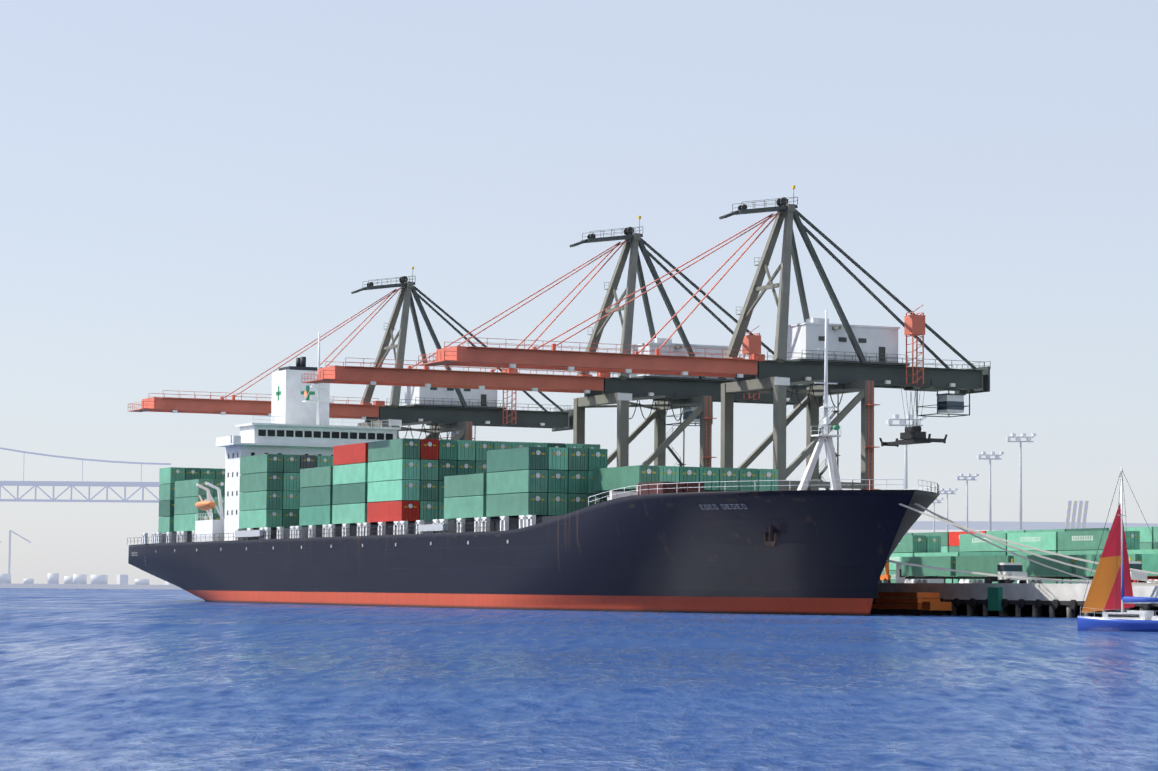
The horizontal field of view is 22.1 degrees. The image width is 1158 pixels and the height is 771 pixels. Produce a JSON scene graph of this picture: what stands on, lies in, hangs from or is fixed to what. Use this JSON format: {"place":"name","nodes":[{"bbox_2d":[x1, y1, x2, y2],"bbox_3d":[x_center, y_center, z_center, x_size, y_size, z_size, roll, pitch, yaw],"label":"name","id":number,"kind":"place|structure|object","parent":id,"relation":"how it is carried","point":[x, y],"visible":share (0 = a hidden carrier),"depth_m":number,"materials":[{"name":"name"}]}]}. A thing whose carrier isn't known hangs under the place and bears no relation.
{"place":"outdoors","nodes":[
{"label":"outdoors","id":0,"kind":"place"},
{"bbox_2d":[0,588,1157,770],"bbox_3d":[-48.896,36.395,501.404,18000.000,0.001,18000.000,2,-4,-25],"label":"harbour water","id":1,"kind":"structure","parent":0,"point":[134,680],"depth_m":69.52,"materials":[{"name":"blue liquid"}]},
{"bbox_2d":[128,490,939,615],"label":"ship hull","id":2,"kind":"object","parent":1,"relation":"in","point":[831,552],"visible":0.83,"depth_m":317.54,"materials":[{"name":"black metal"}]},
{"bbox_2d":[132,498,806,564],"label":"hull markings","id":3,"kind":"object","parent":2,"relation":"attached to","point":[770,542],"visible":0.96,"depth_m":299.51,"materials":[{"name":"grey"}]},
{"bbox_2d":[127,310,938,543],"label":"container ship upperworks","id":4,"kind":"object","parent":2,"relation":"on","point":[299,423],"visible":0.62,"depth_m":437.15,"materials":[{"name":"white metal"}]},
{"bbox_2d":[158,438,777,532],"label":"shipping containers","id":5,"kind":"object","parent":4,"relation":"on","point":[404,479],"visible":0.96,"depth_m":376.09,"materials":[{"name":"metal"}]},
{"bbox_2d":[886,503,1157,585],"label":"mooring lines","id":6,"kind":"object","parent":4,"relation":"attached to","point":[963,528],"visible":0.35,"depth_m":285.21,"materials":[{"name":"beige fabric"}]},
{"bbox_2d":[0,447,1157,589],"bbox_3d":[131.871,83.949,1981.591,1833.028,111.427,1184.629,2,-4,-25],"label":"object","id":7,"kind":"object","parent":1,"relation":"on","point":[77,581],"visible":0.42,"depth_m":1534.90,"materials":[{"name":"grey paint"}]},
{"bbox_2d":[871,583,1157,617],"bbox_3d":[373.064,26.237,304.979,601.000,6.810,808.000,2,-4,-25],"label":"wharf","id":8,"kind":"structure","parent":1,"relation":"in","point":[1025,599],"depth_m":302.64,"materials":[{"name":"concrete"}]},
{"bbox_2d":[128,275,573,440],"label":"gantry crane","id":9,"kind":"object","parent":8,"relation":"on","point":[466,410],"visible":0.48,"depth_m":479.07,"materials":[{"name":"grey metal"}]},
{"bbox_2d":[172,267,544,433],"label":"crane fittings","id":10,"kind":"object","parent":9,"relation":"attached to","point":[394,423],"visible":0.42,"depth_m":478.56,"materials":[{"name":"metal"}]},
{"bbox_2d":[302,219,822,496],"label":"gantry crane","id":11,"kind":"object","parent":8,"relation":"on","point":[605,388],"visible":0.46,"depth_m":401.46,"materials":[{"name":"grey metal"}]},
{"bbox_2d":[370,216,789,410],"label":"crane fittings","id":12,"kind":"object","parent":11,"relation":"attached to","point":[625,396],"visible":0.46,"depth_m":402.86,"materials":[{"name":"metal"}]},
{"bbox_2d":[418,189,990,582],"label":"gantry crane","id":13,"kind":"object","parent":8,"relation":"on","point":[864,358],"visible":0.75,"depth_m":363.39,"materials":[{"name":"grey metal"}]},
{"bbox_2d":[509,185,954,396],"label":"crane fittings","id":14,"kind":"object","parent":13,"relation":"attached to","point":[781,381],"visible":0.48,"depth_m":363.41,"materials":[{"name":"metal"}]},
{"bbox_2d":[870,414,1035,614],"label":"quay furniture and light masts","id":15,"kind":"object","parent":8,"relation":"on","point":[927,603],"visible":0.58,"depth_m":402.12,"materials":[{"name":"orange"}]},
{"bbox_2d":[881,527,1157,583],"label":"shipping containers","id":16,"kind":"object","parent":8,"relation":"on","point":[964,551],"visible":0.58,"depth_m":402.99,"materials":[{"name":"metal"}]},
{"bbox_2d":[984,557,1146,582],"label":"parked vehicles","id":17,"kind":"object","parent":8,"relation":"on","point":[1012,569],"visible":0.17,"depth_m":349.67,"materials":[{"name":"white metal"}]},
{"bbox_2d":[1078,467,1157,631],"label":"sailing yacht","id":18,"kind":"object","parent":1,"relation":"on","point":[1110,587],"visible":0.88,"depth_m":190.24,"materials":[{"name":"blue"}]},
{"bbox_2d":[0,0,1157,584],"label":"sky","id":19,"kind":"structure","parent":0,"point":[193,193],"materials":[{"name":"blue"}]}
]}

